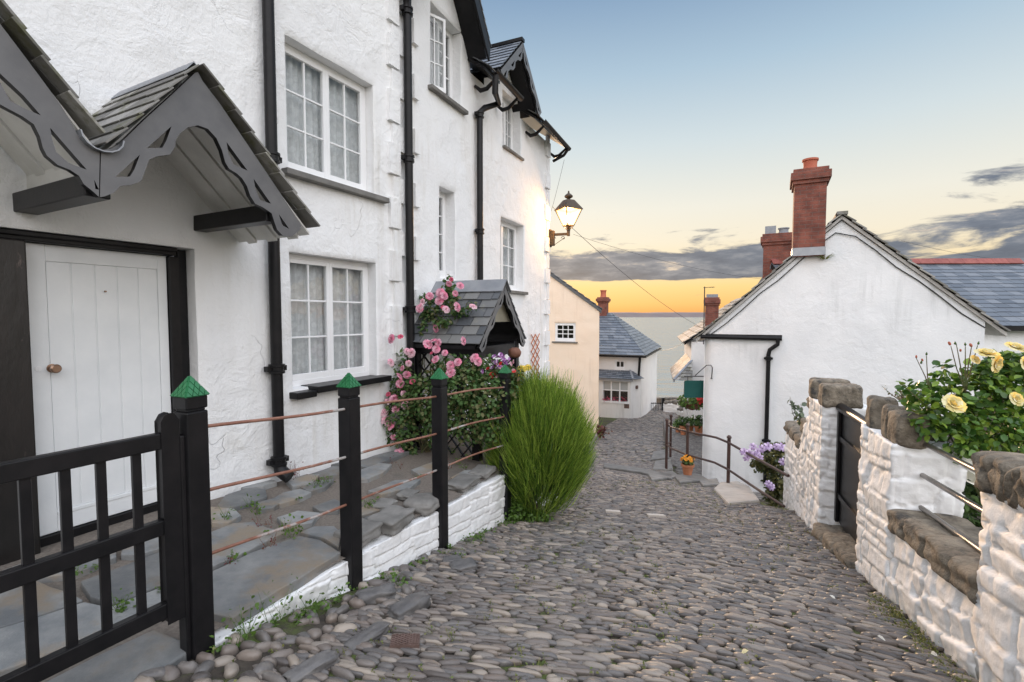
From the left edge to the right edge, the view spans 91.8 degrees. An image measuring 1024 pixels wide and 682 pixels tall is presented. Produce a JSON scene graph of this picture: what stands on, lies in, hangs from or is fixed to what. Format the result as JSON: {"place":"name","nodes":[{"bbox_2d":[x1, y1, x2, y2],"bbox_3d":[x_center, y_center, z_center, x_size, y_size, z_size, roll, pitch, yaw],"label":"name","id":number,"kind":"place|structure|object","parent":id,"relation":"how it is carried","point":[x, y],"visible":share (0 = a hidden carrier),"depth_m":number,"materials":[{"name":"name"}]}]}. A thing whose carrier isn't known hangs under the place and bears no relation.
{"place":"outdoors","nodes":[
{"label":"outdoors","id":0,"kind":"place"},
{"bbox_2d":[0,429,499,681],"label":"terrace","id":1,"kind":"structure","parent":0,"point":[310,552],"depth_m":2.94,"materials":[{"name":"stone"}]},
{"bbox_2d":[47,630,186,681],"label":"doorstep","id":2,"kind":"object","parent":1,"relation":"on","point":[130,661],"visible":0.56,"depth_m":2.10,"materials":[{"name":"grey stone"}]},
{"bbox_2d":[75,446,472,612],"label":"weeds","id":3,"kind":"object","parent":1,"relation":"on","point":[122,608],"visible":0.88,"depth_m":3.30,"materials":[{"name":"green plant"}]},
{"bbox_2d":[224,455,451,564],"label":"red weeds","id":4,"kind":"object","parent":1,"relation":"on","point":[274,515],"visible":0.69,"depth_m":3.32,"materials":[{"name":"green plant"}]},
{"bbox_2d":[381,274,521,455],"bbox_3d":[-0.702,0.300,5.456,1.731,2.136,0.867,2,3,28],"label":"rose bush","id":5,"kind":"object","parent":1,"relation":"on","point":[478,404],"visible":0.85,"depth_m":5.34,"materials":[{"name":"green plant"}]},
{"bbox_2d":[480,352,527,388],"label":"flowers","id":6,"kind":"object","parent":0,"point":[501,356],"visible":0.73,"depth_m":5.18,"materials":[{"name":"purple plant"}]},
{"bbox_2d":[513,364,530,387],"bbox_3d":[0.081,0.497,5.638,0.357,0.489,0.269,0,3,0],"label":"lily plant","id":7,"kind":"object","parent":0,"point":[525,367],"visible":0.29,"depth_m":5.51,"materials":[{"name":"yellow plant"}]},
{"bbox_2d":[134,404,978,681],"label":"road","id":8,"kind":"structure","parent":0,"point":[809,628],"depth_m":2.89,"materials":[{"name":"grey stone"}]},
{"bbox_2d":[282,649,339,681],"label":"kerb stone","id":9,"kind":"object","parent":8,"relation":"on","point":[322,660],"visible":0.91,"depth_m":2.09,"materials":[{"name":"grey stone"}]},
{"bbox_2d":[206,519,516,651],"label":"verge weeds","id":10,"kind":"object","parent":8,"relation":"on","point":[316,607],"visible":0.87,"depth_m":2.60,"materials":[{"name":"green plant"}]},
{"bbox_2d":[343,621,389,649],"bbox_3d":[-0.706,1.441,2.412,0.090,0.050,0.266,2,4,35],"label":"kerb stone","id":11,"kind":"object","parent":8,"relation":"on","point":[377,630],"visible":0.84,"depth_m":2.41,"materials":[{"name":"grey stone"}]},
{"bbox_2d":[354,583,395,603],"bbox_3d":[-0.805,1.507,2.931,0.239,0.092,0.109,-1,3,-23],"label":"kerb stone","id":12,"kind":"object","parent":8,"relation":"on","point":[370,595],"visible":0.73,"depth_m":2.91,"materials":[{"name":"grey stone"}]},
{"bbox_2d":[215,464,557,647],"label":"retaining wall","id":13,"kind":"structure","parent":8,"relation":"on","point":[394,533],"depth_m":3.71,"materials":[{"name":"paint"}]},
{"bbox_2d":[170,364,511,659],"bbox_3d":[-0.742,1.078,3.687,0.113,2.002,3.337,1,3,25],"label":"fence","id":14,"kind":"object","parent":13,"relation":"on","point":[189,394],"visible":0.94,"depth_m":3.02,"materials":[{"name":"black paint"}]},
{"bbox_2d":[0,412,191,681],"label":"garden gate","id":15,"kind":"structure","parent":14,"relation":"attached to","point":[165,442],"depth_m":1.90,"materials":[{"name":"black paint"}]},
{"bbox_2d":[390,633,419,648],"bbox_3d":[-0.510,1.454,2.371,0.135,0.093,0.115,0,3,-9],"label":"iron cover","id":16,"kind":"object","parent":8,"relation":"on","point":[403,640],"visible":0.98,"depth_m":2.35,"materials":[{"name":"brown metal"}]},
{"bbox_2d":[387,591,430,620],"bbox_3d":[-0.572,1.490,2.768,0.122,0.103,0.278,2,4,35],"label":"kerb stone","id":17,"kind":"object","parent":8,"relation":"on","point":[410,604],"visible":0.73,"depth_m":2.73,"materials":[{"name":"grey stone"}]},
{"bbox_2d":[449,557,477,571],"bbox_3d":[-0.356,1.625,3.578,0.210,0.065,0.148,-2,3,-30],"label":"kerb stone","id":18,"kind":"object","parent":8,"relation":"on","point":[458,565],"visible":0.81,"depth_m":3.56,"materials":[{"name":"grey stone"}]},
{"bbox_2d":[504,487,553,523],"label":"weeds","id":19,"kind":"object","parent":8,"relation":"on","point":[521,511],"visible":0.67,"depth_m":5.18,"materials":[{"name":"green plant"}]},
{"bbox_2d":[480,362,602,521],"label":"ornamental grass","id":20,"kind":"object","parent":8,"relation":"on","point":[552,436],"visible":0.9,"depth_m":5.09,"materials":[{"name":"green plant"}]},
{"bbox_2d":[209,478,972,681],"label":"grass tufts","id":21,"kind":"object","parent":8,"relation":"on","point":[920,640],"visible":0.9,"depth_m":2.83,"materials":[{"name":"green plant"}]},
{"bbox_2d":[596,424,612,437],"bbox_3d":[3.110,3.039,16.730,0.599,0.505,0.572,1,3,16],"label":"shrub","id":22,"kind":"object","parent":8,"relation":"on","point":[601,430],"visible":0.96,"depth_m":16.67,"materials":[{"name":"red plant"}]},
{"bbox_2d":[605,509,620,514],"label":"stone","id":23,"kind":"object","parent":8,"relation":"on","point":[616,512],"visible":0.57,"depth_m":5.85,"materials":[{"name":"beige stone"}]},
{"bbox_2d":[604,463,671,480],"bbox_3d":[2.641,2.804,10.595,0.761,0.620,2.686,-2,3,-29],"label":"step stone","id":24,"kind":"object","parent":8,"relation":"on","point":[630,469],"visible":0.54,"depth_m":10.58,"materials":[{"name":"grey stone"}]},
{"bbox_2d":[646,513,665,517],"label":"stone","id":25,"kind":"object","parent":8,"relation":"on","point":[655,515],"visible":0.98,"depth_m":5.70,"materials":[{"name":"beige stone"}]},
{"bbox_2d":[651,450,668,460],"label":"step stone","id":26,"kind":"object","parent":8,"relation":"on","point":[658,455],"visible":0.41,"depth_m":13.61,"materials":[{"name":"grey stone"}]},
{"bbox_2d":[648,471,677,480],"bbox_3d":[2.979,2.706,9.790,1.828,0.490,0.558,-3,4,-45],"label":"step stone","id":27,"kind":"object","parent":8,"relation":"on","point":[654,476],"visible":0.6,"depth_m":9.56,"materials":[{"name":"grey stone"}]},
{"bbox_2d":[653,459,672,470],"bbox_3d":[3.679,3.038,12.056,0.427,0.566,2.520,1,3,17],"label":"step stone","id":28,"kind":"object","parent":8,"relation":"on","point":[659,464],"visible":0.71,"depth_m":11.61,"materials":[{"name":"grey stone"}]},
{"bbox_2d":[675,474,706,484],"bbox_3d":[3.436,2.686,9.521,0.606,0.473,1.719,1,3,12],"label":"step stone","id":29,"kind":"object","parent":8,"relation":"on","point":[681,479],"visible":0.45,"depth_m":9.29,"materials":[{"name":"grey stone"}]},
{"bbox_2d":[680,454,695,474],"bbox_3d":[3.512,2.471,9.928,0.293,0.421,0.279,2,4,36],"label":"flower pot","id":30,"kind":"object","parent":29,"relation":"on","point":[687,465],"visible":0.98,"depth_m":9.85,"materials":[{"name":"ceramic"}]},
{"bbox_2d":[699,478,719,487],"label":"step stone","id":31,"kind":"object","parent":8,"relation":"on","point":[713,482],"visible":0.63,"depth_m":8.80,"materials":[{"name":"grey stone"}]},
{"bbox_2d":[714,481,759,504],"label":"stone block","id":32,"kind":"structure","parent":8,"relation":"on","point":[735,492],"depth_m":7.62,"materials":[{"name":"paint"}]},
{"bbox_2d":[665,414,789,507],"bbox_3d":[3.656,2.408,9.711,0.606,1.517,5.746,0,3,2],"label":"handrail","id":33,"kind":"object","parent":32,"relation":"on","point":[727,441],"visible":0.96,"depth_m":9.04,"materials":[{"name":"brown metal"}]},
{"bbox_2d":[739,442,785,507],"bbox_3d":[4.217,2.227,8.340,1.031,1.189,0.618,0,3,0],"label":"clematis","id":34,"kind":"object","parent":33,"relation":"attached to","point":[774,484],"visible":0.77,"depth_m":8.25,"materials":[{"name":"purple plant"}]},
{"bbox_2d":[811,522,857,568],"bbox_3d":[3.088,1.900,4.488,0.446,0.354,1.328,1,3,20],"label":"doorstep","id":35,"kind":"object","parent":8,"relation":"on","point":[838,542],"visible":0.45,"depth_m":4.52,"materials":[{"name":"stone"}]},
{"bbox_2d":[804,377,866,529],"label":"gate pier","id":36,"kind":"structure","parent":8,"relation":"on","point":[827,396],"depth_m":5.11,"materials":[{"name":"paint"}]},
{"bbox_2d":[834,403,865,541],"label":"garden gate","id":37,"kind":"structure","parent":36,"relation":"attached to","point":[848,446],"depth_m":4.74,"materials":[{"name":"black paint"}]},
{"bbox_2d":[601,317,703,396],"bbox_3d":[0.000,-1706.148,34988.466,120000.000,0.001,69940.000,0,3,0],"label":"sea","id":38,"kind":"structure","parent":0,"point":[663,332],"depth_m":1306.59,"materials":[{"name":"grey liquid"}]},
{"bbox_2d":[608,312,703,316],"bbox_3d":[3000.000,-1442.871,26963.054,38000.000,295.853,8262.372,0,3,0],"label":"hills","id":39,"kind":"structure","parent":0,"point":[660,314],"depth_m":23310.04,"materials":[{"name":"grey"}]},
{"bbox_2d":[663,418,782,507],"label":"path","id":40,"kind":"structure","parent":0,"point":[679,442],"depth_m":14.16,"materials":[{"name":"grey stone"}]},
{"bbox_2d":[672,418,680,431],"bbox_3d":[5.408,2.735,16.155,0.371,0.467,0.400,2,4,38],"label":"flower pot","id":41,"kind":"object","parent":40,"relation":"on","point":[674,424],"visible":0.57,"depth_m":16.11,"materials":[{"name":"ceramic"}]},
{"bbox_2d":[675,416,689,434],"bbox_3d":[5.429,2.685,15.817,0.468,0.600,0.419,2,3,31],"label":"flower pot","id":42,"kind":"object","parent":40,"relation":"on","point":[682,425],"visible":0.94,"depth_m":15.74,"materials":[{"name":"ceramic"}]},
{"bbox_2d":[685,415,693,431],"bbox_3d":[5.821,2.683,16.151,0.364,0.570,0.415,0,3,0],"label":"flower pot","id":43,"kind":"object","parent":40,"relation":"on","point":[691,427],"visible":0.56,"depth_m":16.11,"materials":[{"name":"ceramic"}]},
{"bbox_2d":[690,415,702,433],"bbox_3d":[5.979,2.665,15.781,0.615,0.644,0.606,0,3,0],"label":"flower pot","id":44,"kind":"object","parent":40,"relation":"on","point":[698,424],"visible":0.81,"depth_m":15.72,"materials":[{"name":"ceramic"}]},
{"bbox_2d":[481,0,1023,312],"label":"sky","id":45,"kind":"structure","parent":0,"point":[686,125],"materials":[{"name":"blue"}]},
{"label":"terrain","id":46,"kind":"structure","parent":0,"visible":0},
{"bbox_2d":[0,0,407,565],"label":"house","id":47,"kind":"structure","parent":46,"relation":"on","point":[241,162],"depth_m":3.50,"materials":[{"name":"white paint"}]},
{"bbox_2d":[26,243,170,535],"bbox_3d":[-2.663,0.285,3.272,0.116,1.758,0.768,2,3,28],"label":"door","id":48,"kind":"structure","parent":47,"relation":"in","point":[98,319],"depth_m":3.22,"materials":[{"name":"paint"}]},
{"bbox_2d":[281,43,389,203],"bbox_3d":[-1.751,-2.059,4.829,0.311,1.198,1.276,2,3,28],"label":"window","id":49,"kind":"structure","parent":47,"relation":"in","point":[325,108],"depth_m":4.81,"materials":[{"name":"white paint"}]},
{"bbox_2d":[289,253,391,399],"bbox_3d":[-1.736,-0.164,4.886,0.369,1.295,1.193,2,3,28],"label":"window","id":50,"kind":"structure","parent":47,"relation":"in","point":[330,320],"depth_m":4.90,"materials":[{"name":"white paint"}]},
{"bbox_2d":[173,0,570,460],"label":"house","id":51,"kind":"structure","parent":46,"relation":"on","point":[477,155],"depth_m":6.77,"materials":[{"name":"white paint"}]},
{"bbox_2d":[439,191,445,277],"bbox_3d":[-1.407,-1.418,6.766,0.967,1.155,0.371,1,3,24],"label":"window","id":52,"kind":"structure","parent":51,"relation":"in","point":[442,225],"depth_m":6.69,"materials":[{"name":"white paint"}]},
{"bbox_2d":[428,13,468,114],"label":"window","id":53,"kind":"structure","parent":51,"relation":"in","point":[441,63],"depth_m":6.48,"materials":[{"name":"white paint"}]},
{"bbox_2d":[502,98,523,160],"bbox_3d":[-0.467,-3.600,8.517,1.150,0.928,0.783,1,3,24],"label":"window","id":54,"kind":"structure","parent":51,"relation":"in","point":[507,118],"depth_m":8.48,"materials":[{"name":"white paint"}]},
{"bbox_2d":[500,220,527,294],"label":"window","id":55,"kind":"structure","parent":51,"relation":"in","point":[506,229],"depth_m":8.72,"materials":[{"name":"white paint"}]},
{"bbox_2d":[508,341,520,357],"bbox_3d":[0.032,0.101,5.914,0.157,0.203,0.139,0,3,0],"label":"buoy","id":56,"kind":"object","parent":51,"relation":"hanging from","point":[514,352],"visible":1,"depth_m":5.87,"materials":[{"name":"brown"}]},
{"bbox_2d":[531,333,539,377],"bbox_3d":[0.443,0.337,9.398,0.024,0.946,0.414,1,3,24],"label":"trellis","id":57,"kind":"object","parent":51,"relation":"attached to","point":[535,351],"visible":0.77,"depth_m":9.39,"materials":[{"name":"brown"}]},
{"bbox_2d":[549,191,582,246],"bbox_3d":[1.038,-2.432,9.866,0.524,1.089,0.544,-2,3,-29],"label":"street lamp","id":58,"kind":"object","parent":51,"relation":"attached to","point":[568,209],"visible":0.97,"depth_m":9.76,"materials":[{"name":"metal"}]},
{"bbox_2d":[553,207,697,325],"bbox_3d":[3.663,-1.578,13.334,0.176,2.508,9.045,2,4,38],"label":"cable","id":59,"kind":"object","parent":58,"relation":"attached to","point":[622,272],"visible":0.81,"depth_m":11.96,"materials":[{"name":"grey plastic"}]},
{"bbox_2d":[573,234,757,278],"bbox_3d":[4.145,-1.955,12.016,6.927,0.634,0.006,-2,3,-33],"label":"cable","id":60,"kind":"object","parent":58,"relation":"attached to","point":[662,260],"visible":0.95,"depth_m":11.53,"materials":[{"name":"grey plastic"}]},
{"bbox_2d":[548,271,602,432],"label":"house","id":61,"kind":"structure","parent":46,"relation":"on","point":[574,327],"depth_m":18.45,"materials":[{"name":"beige paint"}]},
{"bbox_2d":[552,323,577,342],"bbox_3d":[2.205,-0.326,19.040,1.016,0.751,1.070,2,3,28],"label":"window","id":62,"kind":"structure","parent":61,"relation":"in","point":[564,332],"depth_m":18.78,"materials":[{"name":"white paint"}]},
{"bbox_2d":[596,290,661,418],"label":"house","id":63,"kind":"structure","parent":46,"relation":"on","point":[627,370],"depth_m":24.51,"materials":[{"name":"white paint"}]},
{"bbox_2d":[615,360,624,368],"bbox_3d":[5.505,1.130,24.847,0.459,0.396,0.967,1,3,23],"label":"window","id":64,"kind":"structure","parent":63,"relation":"in","point":[618,364],"depth_m":24.48,"materials":[{"name":"white paint"}]},
{"bbox_2d":[599,369,642,418],"bbox_3d":[5.053,2.736,24.290,2.689,2.684,1.087,1,3,23],"label":"bay window","id":65,"kind":"structure","parent":63,"relation":"in","point":[618,396],"depth_m":23.96,"materials":[{"name":"white paint"}]},
{"bbox_2d":[651,398,664,409],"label":"garden gate","id":66,"kind":"structure","parent":63,"relation":"attached to","point":[661,403],"depth_m":27.70,"materials":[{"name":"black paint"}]},
{"bbox_2d":[656,397,681,406],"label":"garden wall","id":67,"kind":"structure","parent":46,"relation":"on","point":[658,399],"depth_m":30.18,"materials":[{"name":"stone"}]},
{"bbox_2d":[663,399,679,412],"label":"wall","id":68,"kind":"structure","parent":46,"relation":"on","point":[671,406],"depth_m":27.01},
{"bbox_2d":[677,407,682,417],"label":"garden wall","id":69,"kind":"structure","parent":46,"relation":"on","point":[680,411],"depth_m":25.93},
{"bbox_2d":[670,287,740,419],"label":"house","id":70,"kind":"structure","parent":46,"relation":"on","point":[690,362],"depth_m":18.31,"materials":[{"name":"paint"}]},
{"bbox_2d":[684,398,688,416],"bbox_3d":[7.107,2.286,20.152,0.030,1.600,2.800,1,3,16],"label":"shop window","id":71,"kind":"structure","parent":70,"relation":"in","point":[686,410],"depth_m":19.54,"materials":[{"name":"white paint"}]},
{"bbox_2d":[693,157,1010,491],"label":"house","id":72,"kind":"structure","parent":46,"relation":"on","point":[868,311],"depth_m":9.92,"materials":[{"name":"paint"}]},
{"bbox_2d":[677,380,702,410],"bbox_3d":[5.563,1.679,15.101,1.081,0.912,0.802,0,3,0],"label":"hanging basket","id":73,"kind":"object","parent":72,"relation":"hanging from","point":[693,404],"visible":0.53,"depth_m":14.90,"materials":[{"name":"green"}]},
{"bbox_2d":[684,365,712,397],"bbox_3d":[4.213,0.911,11.147,0.556,0.794,0.456,0,3,0],"label":"hanging sign","id":74,"kind":"object","parent":72,"relation":"attached to","point":[693,388],"visible":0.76,"depth_m":11.34,"materials":[{"name":"green wood"}]},
{"bbox_2d":[814,255,833,258],"bbox_3d":[6.191,-1.671,9.827,0.414,0.103,0.365,0,3,0],"label":"weed clump","id":75,"kind":"object","parent":72,"relation":"attached to","point":[823,257],"visible":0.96,"depth_m":9.81,"materials":[{"name":"green plant"}]},
{"bbox_2d":[759,258,1023,384],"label":"cottage","id":76,"kind":"structure","parent":46,"relation":"on","point":[993,288],"depth_m":12.10,"materials":[{"name":"grey stone"}]},
{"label":"garden soil","id":77,"kind":"structure","parent":0,"visible":0},
{"bbox_2d":[783,397,809,519],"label":"garden wall","id":78,"kind":"structure","parent":77,"relation":"on","point":[795,469],"depth_m":6.42,"materials":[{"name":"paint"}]},
{"bbox_2d":[787,399,806,425],"bbox_3d":[3.694,0.916,6.412,0.173,0.359,0.301,-1,3,-16],"label":"shrub","id":79,"kind":"object","parent":78,"relation":"on","point":[800,409],"visible":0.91,"depth_m":6.39,"materials":[{"name":"green plant"}]},
{"bbox_2d":[855,395,967,597],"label":"gate pier","id":80,"kind":"structure","parent":77,"relation":"on","point":[896,459],"depth_m":3.32,"materials":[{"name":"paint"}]},
{"bbox_2d":[886,509,982,680],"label":"wall","id":81,"kind":"structure","parent":77,"relation":"on","point":[931,579],"depth_m":2.69,"materials":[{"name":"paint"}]},
{"bbox_2d":[918,442,982,553],"bbox_3d":[2.464,0.886,2.692,0.032,0.482,1.169,1,3,21],"label":"railing","id":82,"kind":"object","parent":81,"relation":"on","point":[963,499],"visible":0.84,"depth_m":2.83,"materials":[{"name":"metal"}]},
{"bbox_2d":[895,341,1023,498],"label":"rose bush","id":83,"kind":"object","parent":77,"relation":"on","point":[998,393],"visible":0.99,"depth_m":3.13,"materials":[{"name":"green plant"}]},
{"bbox_2d":[962,458,983,528],"bbox_3d":[3.075,1.098,3.432,0.656,0.730,0.393,-3,4,-45],"label":"lily plant","id":84,"kind":"object","parent":77,"relation":"on","point":[969,490],"visible":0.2,"depth_m":3.38,"materials":[{"name":"green plant"}]},
{"bbox_2d":[948,401,1021,496],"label":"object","id":85,"kind":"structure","parent":77,"relation":"on","point":[985,428],"depth_m":4.63,"materials":[{"name":"green plant"}]},
{"bbox_2d":[882,385,921,405],"bbox_3d":[3.753,0.523,4.617,0.416,0.182,0.550,1,3,26],"label":"shrub","id":86,"kind":"object","parent":85,"relation":"on","point":[901,396],"visible":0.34,"depth_m":4.65,"materials":[{"name":"green plant"}]},
{"bbox_2d":[970,451,1023,681],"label":"garden wall","id":87,"kind":"structure","parent":77,"relation":"on","point":[997,624],"depth_m":2.09,"materials":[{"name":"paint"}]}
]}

